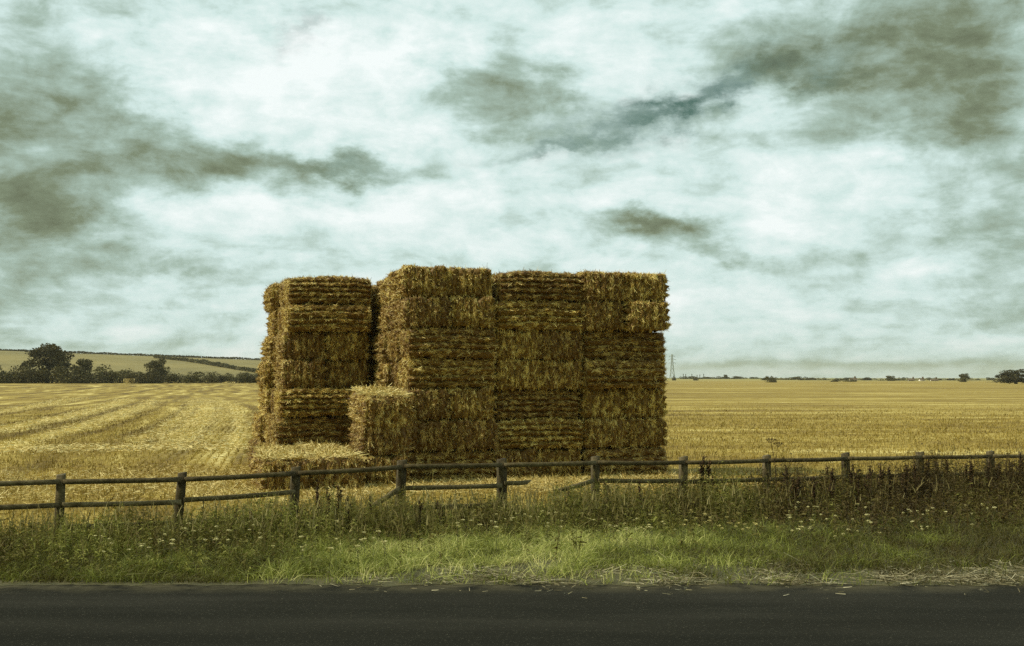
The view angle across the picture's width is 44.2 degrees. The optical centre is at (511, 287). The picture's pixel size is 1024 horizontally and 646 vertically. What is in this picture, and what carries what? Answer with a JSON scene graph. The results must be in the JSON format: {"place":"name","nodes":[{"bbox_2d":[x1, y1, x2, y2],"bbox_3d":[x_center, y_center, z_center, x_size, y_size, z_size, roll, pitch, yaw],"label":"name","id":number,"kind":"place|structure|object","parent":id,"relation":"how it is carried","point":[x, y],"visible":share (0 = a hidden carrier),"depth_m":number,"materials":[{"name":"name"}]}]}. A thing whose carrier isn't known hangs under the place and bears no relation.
{"place":"outdoors","nodes":[
{"label":"outdoors","id":0,"kind":"place"},
{"bbox_2d":[0,351,262,380],"bbox_3d":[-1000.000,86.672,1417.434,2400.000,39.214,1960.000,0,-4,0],"label":"hill","id":1,"kind":"structure","parent":0,"point":[8,359],"depth_m":808.93,"materials":[{"name":"plant"}]},
{"bbox_2d":[0,348,261,359],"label":"hedge","id":2,"kind":"object","parent":1,"relation":"on","point":[135,354],"visible":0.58,"depth_m":1037.92,"materials":[{"name":"green plant"}]},
{"bbox_2d":[152,355,258,372],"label":"hedge","id":3,"kind":"object","parent":1,"relation":"on","point":[220,364],"visible":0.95,"depth_m":811.27,"materials":[{"name":"green plant"}]},
{"bbox_2d":[0,583,1023,645],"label":"road","id":4,"kind":"structure","parent":0,"point":[739,614],"depth_m":15.59,"materials":[{"name":"asphalt"}]},
{"bbox_2d":[0,378,1023,536],"bbox_3d":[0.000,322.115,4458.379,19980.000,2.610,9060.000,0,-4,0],"label":"ground","id":5,"kind":"structure","parent":0,"point":[941,394],"depth_m":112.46,"materials":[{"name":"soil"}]},
{"bbox_2d":[0,365,11,382],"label":"bush","id":6,"kind":"object","parent":5,"relation":"on","point":[5,377],"visible":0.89,"depth_m":390.09,"materials":[{"name":"green plant"}]},
{"bbox_2d":[11,361,49,382],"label":"bush","id":7,"kind":"object","parent":5,"relation":"on","point":[30,376],"visible":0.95,"depth_m":389.05,"materials":[{"name":"green plant"}]},
{"bbox_2d":[19,342,74,382],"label":"broadleaf tree","id":8,"kind":"object","parent":5,"relation":"on","point":[51,356],"visible":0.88,"depth_m":395.05,"materials":[{"name":"green plant"}]},
{"bbox_2d":[34,368,64,382],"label":"bush","id":9,"kind":"object","parent":5,"relation":"on","point":[48,376],"visible":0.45,"depth_m":392.52,"materials":[{"name":"green plant"}]},
{"bbox_2d":[49,364,90,383],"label":"bush","id":10,"kind":"object","parent":5,"relation":"on","point":[62,367],"visible":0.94,"depth_m":385.30,"materials":[{"name":"green plant"}]},
{"bbox_2d":[70,359,93,372],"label":"broadleaf tree","id":11,"kind":"object","parent":5,"relation":"on","point":[83,363],"visible":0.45,"depth_m":400.74,"materials":[{"name":"green plant"}]},
{"bbox_2d":[62,367,108,383],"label":"bush","id":12,"kind":"object","parent":5,"relation":"on","point":[93,377],"visible":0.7,"depth_m":388.05,"materials":[{"name":"green plant"}]},
{"bbox_2d":[91,364,125,382],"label":"bush","id":13,"kind":"object","parent":5,"relation":"on","point":[104,373],"visible":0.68,"depth_m":394.94,"materials":[{"name":"green plant"}]},
{"bbox_2d":[108,368,136,382],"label":"bush","id":14,"kind":"object","parent":5,"relation":"on","point":[123,378],"visible":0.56,"depth_m":394.94,"materials":[{"name":"green plant"}]},
{"bbox_2d":[120,371,152,383],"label":"bush","id":15,"kind":"object","parent":5,"relation":"on","point":[140,376],"visible":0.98,"depth_m":382.33,"materials":[{"name":"green plant"}]},
{"bbox_2d":[138,367,165,383],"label":"bush","id":16,"kind":"object","parent":5,"relation":"on","point":[153,376],"visible":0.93,"depth_m":384.71,"materials":[{"name":"green plant"}]},
{"bbox_2d":[144,359,170,380],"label":"broadleaf tree","id":17,"kind":"object","parent":5,"relation":"on","point":[154,364],"visible":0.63,"depth_m":398.08,"materials":[{"name":"green plant"}]},
{"bbox_2d":[162,372,191,382],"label":"bush","id":18,"kind":"object","parent":5,"relation":"on","point":[169,379],"visible":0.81,"depth_m":390.82,"materials":[{"name":"green plant"}]},
{"bbox_2d":[177,371,210,382],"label":"bush","id":19,"kind":"object","parent":5,"relation":"on","point":[193,379],"visible":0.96,"depth_m":389.13,"materials":[{"name":"green plant"}]},
{"bbox_2d":[202,371,233,382],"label":"bush","id":20,"kind":"object","parent":5,"relation":"on","point":[221,378],"visible":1,"depth_m":382.38,"materials":[{"name":"green plant"}]},
{"bbox_2d":[226,373,249,382],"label":"bush","id":21,"kind":"object","parent":5,"relation":"on","point":[236,379],"visible":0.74,"depth_m":396.04,"materials":[{"name":"green plant"}]},
{"bbox_2d":[236,372,256,382],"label":"bush","id":22,"kind":"object","parent":5,"relation":"on","point":[245,376],"visible":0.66,"depth_m":394.96,"materials":[{"name":"green plant"}]},
{"bbox_2d":[245,438,265,462],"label":"straw bale","id":23,"kind":"object","parent":5,"relation":"on","point":[254,441],"visible":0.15,"depth_m":42.50},
{"bbox_2d":[250,411,266,441],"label":"straw bale","id":24,"kind":"object","parent":23,"relation":"on","point":[258,428],"visible":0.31,"depth_m":41.67},
{"bbox_2d":[257,386,272,413],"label":"straw bale","id":25,"kind":"object","parent":24,"relation":"on","point":[264,395],"visible":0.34,"depth_m":42.07},
{"bbox_2d":[255,360,276,388],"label":"straw bale","id":26,"kind":"object","parent":25,"relation":"on","point":[265,377],"visible":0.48,"depth_m":41.76},
{"bbox_2d":[258,335,276,361],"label":"straw bale","id":27,"kind":"object","parent":26,"relation":"on","point":[267,345],"visible":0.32,"depth_m":42.14},
{"bbox_2d":[265,309,279,336],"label":"straw bale","id":28,"kind":"object","parent":27,"relation":"on","point":[272,324],"visible":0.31,"depth_m":42.08},
{"bbox_2d":[260,281,281,313],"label":"straw bale","id":29,"kind":"object","parent":28,"relation":"on","point":[271,301],"visible":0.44,"depth_m":42.01},
{"bbox_2d":[247,450,316,491],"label":"straw bale","id":30,"kind":"object","parent":5,"relation":"on","point":[259,465],"visible":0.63,"depth_m":32.54},
{"bbox_2d":[306,449,368,490],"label":"straw bale","id":31,"kind":"object","parent":5,"relation":"on","point":[344,479],"visible":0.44,"depth_m":33.00},
{"bbox_2d":[0,382,761,510],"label":"loose straw","id":32,"kind":"object","parent":5,"relation":"on","point":[286,452],"visible":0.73,"depth_m":37.07,"materials":[{"name":"plant"}]},
{"bbox_2d":[352,450,413,485],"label":"straw bale","id":33,"kind":"object","parent":5,"relation":"on","point":[383,460],"visible":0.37,"depth_m":34.38},
{"bbox_2d":[347,423,414,456],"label":"straw bale","id":34,"kind":"object","parent":33,"relation":"on","point":[376,441],"visible":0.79,"depth_m":34.60},
{"bbox_2d":[347,388,416,432],"bbox_3d":[-3.788,3.440,35.856,1.780,1.160,3.008,1,0,-16],"label":"straw bale","id":35,"kind":"object","parent":34,"relation":"on","point":[387,411],"visible":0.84,"depth_m":34.68},
{"bbox_2d":[405,449,494,481],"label":"straw bale","id":36,"kind":"object","parent":5,"relation":"on","point":[453,456],"visible":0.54,"depth_m":35.99},
{"bbox_2d":[409,419,455,452],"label":"straw bale","id":37,"kind":"object","parent":36,"relation":"on","point":[428,435],"visible":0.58,"depth_m":35.80},
{"bbox_2d":[390,387,451,420],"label":"straw bale","id":38,"kind":"object","parent":37,"relation":"on","point":[429,403],"visible":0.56,"depth_m":35.85},
{"bbox_2d":[447,418,499,453],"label":"straw bale","id":39,"kind":"object","parent":36,"relation":"on","point":[476,434],"visible":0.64,"depth_m":36.09},
{"bbox_2d":[445,386,496,420],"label":"straw bale","id":40,"kind":"object","parent":39,"relation":"on","point":[475,404],"visible":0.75,"depth_m":36.19},
{"bbox_2d":[391,359,400,387],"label":"straw bale","id":41,"kind":"object","parent":40,"relation":"on","point":[396,365],"visible":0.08,"depth_m":37.78},
{"bbox_2d":[386,329,403,361],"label":"straw bale","id":42,"kind":"object","parent":41,"relation":"on","point":[393,349],"visible":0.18,"depth_m":37.37},
{"bbox_2d":[386,295,452,329],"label":"straw bale","id":43,"kind":"object","parent":42,"relation":"on","point":[417,312],"visible":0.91,"depth_m":36.16},
{"bbox_2d":[385,263,451,301],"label":"straw bale","id":44,"kind":"object","parent":43,"relation":"on","point":[405,280],"visible":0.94,"depth_m":36.28},
{"bbox_2d":[393,357,496,389],"bbox_3d":[-1.905,2.530,36.856,3.036,1.260,1.701,1,-4,-16],"label":"straw bale","id":45,"kind":"object","parent":40,"relation":"on","point":[436,373],"visible":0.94,"depth_m":36.24},
{"bbox_2d":[399,326,498,360],"bbox_3d":[-1.864,1.639,36.882,2.980,1.227,1.821,1,-4,-15],"label":"straw bale","id":46,"kind":"object","parent":45,"relation":"on","point":[446,342],"visible":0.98,"depth_m":36.26},
{"bbox_2d":[448,295,498,329],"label":"straw bale","id":47,"kind":"object","parent":46,"relation":"on","point":[474,312],"visible":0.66,"depth_m":36.45},
{"bbox_2d":[442,264,495,298],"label":"straw bale","id":48,"kind":"object","parent":47,"relation":"on","point":[473,282],"visible":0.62,"depth_m":36.68},
{"bbox_2d":[0,432,1023,578],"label":"weeds","id":49,"kind":"object","parent":5,"relation":"on","point":[995,494],"visible":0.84,"depth_m":23.11,"materials":[{"name":"plant"}]},
{"bbox_2d":[0,450,1023,532],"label":"wooden fence","id":50,"kind":"object","parent":5,"relation":"on","point":[181,479],"visible":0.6,"depth_m":23.30,"materials":[{"name":"brown wood"}]},
{"bbox_2d":[489,447,540,477],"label":"straw bale","id":51,"kind":"object","parent":5,"relation":"on","point":[519,455],"visible":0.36,"depth_m":36.53},
{"bbox_2d":[492,415,583,450],"bbox_3d":[0.673,4.363,37.498,2.931,1.258,1.875,1,-4,-15],"label":"straw bale","id":52,"kind":"object","parent":51,"relation":"on","point":[539,433],"visible":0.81,"depth_m":36.89},
{"bbox_2d":[492,388,580,421],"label":"straw bale","id":53,"kind":"object","parent":52,"relation":"on","point":[524,403],"visible":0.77,"depth_m":37.13},
{"bbox_2d":[493,358,543,391],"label":"straw bale","id":54,"kind":"object","parent":53,"relation":"on","point":[513,374],"visible":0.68,"depth_m":36.81},
{"bbox_2d":[495,329,542,359],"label":"straw bale","id":55,"kind":"object","parent":54,"relation":"on","point":[516,344],"visible":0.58,"depth_m":36.91},
{"bbox_2d":[488,299,582,335],"bbox_3d":[0.664,0.876,37.706,2.996,1.227,1.796,1,-4,-15],"label":"straw bale","id":56,"kind":"object","parent":55,"relation":"on","point":[542,315],"visible":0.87,"depth_m":37.08},
{"bbox_2d":[489,268,584,302],"bbox_3d":[0.727,0.031,37.816,2.906,1.258,1.855,1,-4,-15],"label":"straw bale","id":57,"kind":"object","parent":56,"relation":"on","point":[527,285],"visible":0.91,"depth_m":37.23},
{"bbox_2d":[538,359,584,391],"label":"straw bale","id":58,"kind":"object","parent":53,"relation":"on","point":[561,374],"visible":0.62,"depth_m":37.21},
{"bbox_2d":[536,330,583,362],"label":"straw bale","id":59,"kind":"object","parent":58,"relation":"on","point":[564,345],"visible":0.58,"depth_m":37.21},
{"bbox_2d":[527,447,583,476],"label":"straw bale","id":60,"kind":"object","parent":5,"relation":"on","point":[558,455],"visible":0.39,"depth_m":37.01},
{"bbox_2d":[577,446,668,475],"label":"straw bale","id":61,"kind":"object","parent":5,"relation":"on","point":[633,453],"visible":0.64,"depth_m":37.59},
{"bbox_2d":[578,416,629,450],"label":"straw bale","id":62,"kind":"object","parent":61,"relation":"on","point":[602,433],"visible":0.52,"depth_m":37.47},
{"bbox_2d":[574,388,626,419],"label":"straw bale","id":63,"kind":"object","parent":62,"relation":"on","point":[605,404],"visible":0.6,"depth_m":37.67},
{"bbox_2d":[994,369,1023,383],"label":"broadleaf tree","id":64,"kind":"object","parent":5,"relation":"on","point":[1006,376],"visible":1,"depth_m":476.88,"materials":[{"name":"green plant"}]},
{"bbox_2d":[0,502,1023,586],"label":"verge","id":65,"kind":"structure","parent":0,"point":[390,583],"depth_m":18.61,"materials":[{"name":"plant"}]},
{"bbox_2d":[315,484,320,530],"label":"dock plant","id":66,"kind":"object","parent":65,"relation":"on","point":[317,493],"visible":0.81,"depth_m":22.21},
{"bbox_2d":[332,485,343,522],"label":"dock plant","id":67,"kind":"object","parent":65,"relation":"on","point":[340,492],"visible":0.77,"depth_m":22.44,"materials":[{"name":"plant"}]},
{"bbox_2d":[0,467,1022,566],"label":"seeding grass","id":68,"kind":"structure","parent":65,"relation":"on","point":[456,507],"depth_m":22.20,"materials":[{"name":"plant"}]},
{"bbox_2d":[311,548,1023,597],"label":"straw litter","id":69,"kind":"object","parent":65,"relation":"on","point":[886,576],"visible":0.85,"depth_m":18.27,"materials":[{"name":"plant"}]},
{"bbox_2d":[698,456,712,493],"bbox_3d":[3.849,4.053,25.513,0.312,1.275,0.474,3,-5,-39],"label":"dock plant","id":70,"kind":"object","parent":65,"relation":"on","point":[701,470],"visible":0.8,"depth_m":25.54,"materials":[{"name":"plant"}]},
{"bbox_2d":[702,459,718,505],"bbox_3d":[4.038,4.088,25.517,0.412,1.202,0.362,-3,-5,34],"label":"dock plant","id":71,"kind":"object","parent":65,"relation":"on","point":[708,470],"visible":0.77,"depth_m":25.55,"materials":[{"name":"plant"}]},
{"bbox_2d":[766,438,783,502],"bbox_3d":[5.440,3.924,26.041,0.366,1.611,0.221,0,-4,0],"label":"hogweed plant","id":72,"kind":"object","parent":65,"relation":"on","point":[778,443],"visible":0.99,"depth_m":26.06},
{"bbox_2d":[783,479,798,512],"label":"dock plant","id":73,"kind":"object","parent":65,"relation":"on","point":[795,488],"visible":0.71,"depth_m":25.27,"materials":[{"name":"plant"}]},
{"bbox_2d":[795,476,803,513],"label":"dock plant","id":74,"kind":"object","parent":65,"relation":"on","point":[798,485],"visible":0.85,"depth_m":25.33,"materials":[{"name":"plant"}]},
{"bbox_2d":[808,476,824,508],"bbox_3d":[6.152,4.267,25.563,0.308,0.873,0.434,1,-4,-15],"label":"dock plant","id":75,"kind":"object","parent":65,"relation":"on","point":[814,486],"visible":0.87,"depth_m":25.50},
{"bbox_2d":[824,469,839,509],"bbox_3d":[6.505,4.194,25.614,0.345,1.012,0.372,-1,-4,12],"label":"dock plant","id":76,"kind":"object","parent":65,"relation":"on","point":[831,481],"visible":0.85,"depth_m":25.65,"materials":[{"name":"plant"}]},
{"bbox_2d":[845,463,864,509],"bbox_3d":[7.057,4.187,26.079,0.374,1.068,0.394,6,-7,-30],"label":"dock plant","id":77,"kind":"object","parent":65,"relation":"on","point":[851,474],"visible":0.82,"depth_m":26.13,"materials":[{"name":"plant"}]},
{"bbox_2d":[854,469,867,513],"bbox_3d":[7.183,4.225,25.919,0.414,0.982,0.358,2,-5,-24],"label":"dock plant","id":78,"kind":"object","parent":65,"relation":"on","point":[858,480],"visible":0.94,"depth_m":25.93,"materials":[{"name":"plant"}]},
{"bbox_2d":[862,465,873,505],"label":"dock plant","id":79,"kind":"object","parent":65,"relation":"on","point":[870,472],"visible":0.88,"depth_m":26.13,"materials":[{"name":"plant"}]},
{"bbox_2d":[876,463,889,512],"bbox_3d":[7.747,4.214,26.340,0.300,1.089,0.433,-1,-4,14],"label":"dock plant","id":80,"kind":"object","parent":65,"relation":"on","point":[881,472],"visible":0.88,"depth_m":26.30,"materials":[{"name":"plant"}]},
{"bbox_2d":[901,464,910,502],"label":"dock plant","id":81,"kind":"object","parent":65,"relation":"on","point":[907,470],"visible":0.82,"depth_m":26.61,"materials":[{"name":"plant"}]},
{"bbox_2d":[909,462,920,491],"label":"dock plant","id":82,"kind":"object","parent":65,"relation":"on","point":[915,473],"visible":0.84,"depth_m":26.84,"materials":[{"name":"plant"}]},
{"bbox_2d":[966,461,974,496],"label":"dock plant","id":83,"kind":"object","parent":65,"relation":"on","point":[971,470],"visible":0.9,"depth_m":27.14,"materials":[{"name":"plant"}]},
{"bbox_2d":[0,0,1023,377],"label":"sky","id":84,"kind":"structure","parent":0,"point":[818,188],"materials":[{"name":"white"}]},
{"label":"straw bale","id":85,"kind":"object","parent":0,"visible":0},
{"bbox_2d":[623,417,668,447],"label":"straw bale","id":86,"kind":"object","parent":85,"relation":"on","point":[648,432],"visible":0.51,"depth_m":37.80},
{"bbox_2d":[619,388,669,418],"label":"straw bale","id":87,"kind":"object","parent":86,"relation":"on","point":[643,403],"visible":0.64,"depth_m":37.95},
{"bbox_2d":[579,357,667,391],"bbox_3d":[3.260,2.660,38.294,3.008,1.260,1.689,1,-4,-16],"label":"straw bale","id":88,"kind":"object","parent":87,"relation":"on","point":[614,374],"visible":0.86,"depth_m":37.66},
{"bbox_2d":[578,330,666,361],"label":"straw bale","id":89,"kind":"object","parent":88,"relation":"on","point":[621,345],"visible":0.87,"depth_m":37.95},
{"bbox_2d":[578,300,625,332],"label":"straw bale","id":90,"kind":"object","parent":89,"relation":"on","point":[600,316],"visible":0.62,"depth_m":37.53},
{"bbox_2d":[577,269,629,302],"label":"straw bale","id":91,"kind":"object","parent":90,"relation":"on","point":[599,286],"visible":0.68,"depth_m":37.60},
{"bbox_2d":[613,298,672,332],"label":"straw bale","id":92,"kind":"object","parent":89,"relation":"on","point":[643,316],"visible":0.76,"depth_m":37.72},
{"bbox_2d":[620,271,669,301],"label":"straw bale","id":93,"kind":"object","parent":92,"relation":"on","point":[648,287],"visible":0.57,"depth_m":37.96},
{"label":"straw bale","id":94,"kind":"object","parent":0,"visible":0},
{"bbox_2d":[369,360,394,387],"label":"straw bale","id":95,"kind":"object","parent":94,"relation":"on","point":[382,374],"visible":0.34,"depth_m":38.84},
{"bbox_2d":[369,330,392,361],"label":"straw bale","id":96,"kind":"object","parent":95,"relation":"on","point":[379,348],"visible":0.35,"depth_m":39.03},
{"bbox_2d":[372,305,390,334],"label":"straw bale","id":97,"kind":"object","parent":96,"relation":"on","point":[381,321],"visible":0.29,"depth_m":39.47},
{"bbox_2d":[372,276,396,308],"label":"straw bale","id":98,"kind":"object","parent":97,"relation":"on","point":[380,295],"visible":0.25,"depth_m":39.82},
{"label":"straw bale","id":99,"kind":"object","parent":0,"visible":0},
{"bbox_2d":[366,363,373,386],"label":"straw bale","id":100,"kind":"object","parent":99,"relation":"on","point":[370,371],"visible":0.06,"depth_m":41.04},
{"bbox_2d":[365,337,374,364],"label":"straw bale","id":101,"kind":"object","parent":100,"relation":"on","point":[370,361],"visible":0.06,"depth_m":41.16},
{"bbox_2d":[366,311,375,336],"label":"straw bale","id":102,"kind":"object","parent":101,"relation":"on","point":[371,333],"visible":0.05,"depth_m":41.23},
{"bbox_2d":[369,285,377,311],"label":"straw bale","id":103,"kind":"object","parent":102,"relation":"on","point":[372,305],"visible":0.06,"depth_m":41.31},
{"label":"straw bale","id":104,"kind":"object","parent":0,"visible":0},
{"bbox_2d":[268,415,354,445],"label":"straw bale","id":105,"kind":"object","parent":104,"relation":"on","point":[296,429],"visible":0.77,"depth_m":39.26},
{"bbox_2d":[273,384,355,418],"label":"straw bale","id":106,"kind":"object","parent":105,"relation":"on","point":[294,402],"visible":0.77,"depth_m":39.23},
{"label":"straw bale","id":107,"kind":"object","parent":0,"visible":0},
{"bbox_2d":[263,413,329,442],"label":"straw bale","id":108,"kind":"object","parent":107,"relation":"on","point":[267,424],"visible":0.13,"depth_m":40.59},
{"bbox_2d":[268,387,351,416],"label":"straw bale","id":109,"kind":"object","parent":108,"relation":"on","point":[272,403],"visible":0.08,"depth_m":40.72},
{"bbox_2d":[272,357,327,388],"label":"straw bale","id":110,"kind":"object","parent":109,"relation":"on","point":[289,373],"visible":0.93,"depth_m":39.35},
{"bbox_2d":[271,329,325,360],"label":"straw bale","id":111,"kind":"object","parent":110,"relation":"on","point":[302,346],"visible":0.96,"depth_m":39.55},
{"bbox_2d":[323,359,371,387],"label":"straw bale","id":112,"kind":"object","parent":109,"relation":"on","point":[345,373],"visible":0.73,"depth_m":39.92},
{"bbox_2d":[323,331,369,362],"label":"straw bale","id":113,"kind":"object","parent":112,"relation":"on","point":[346,346],"visible":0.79,"depth_m":39.84},
{"bbox_2d":[275,305,283,333],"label":"straw bale","id":114,"kind":"object","parent":113,"relation":"on","point":[279,320],"visible":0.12,"depth_m":40.98},
{"bbox_2d":[278,277,290,306],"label":"straw bale","id":115,"kind":"object","parent":114,"relation":"on","point":[281,294],"visible":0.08,"depth_m":41.02},
{"bbox_2d":[281,302,374,334],"bbox_3d":[-5.931,1.008,40.230,3.003,1.227,1.799,1,-4,-14],"label":"straw bale","id":116,"kind":"object","parent":113,"relation":"on","point":[324,319],"visible":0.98,"depth_m":39.66},
{"bbox_2d":[282,273,372,306],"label":"straw bale","id":117,"kind":"object","parent":116,"relation":"on","point":[329,290],"visible":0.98,"depth_m":39.91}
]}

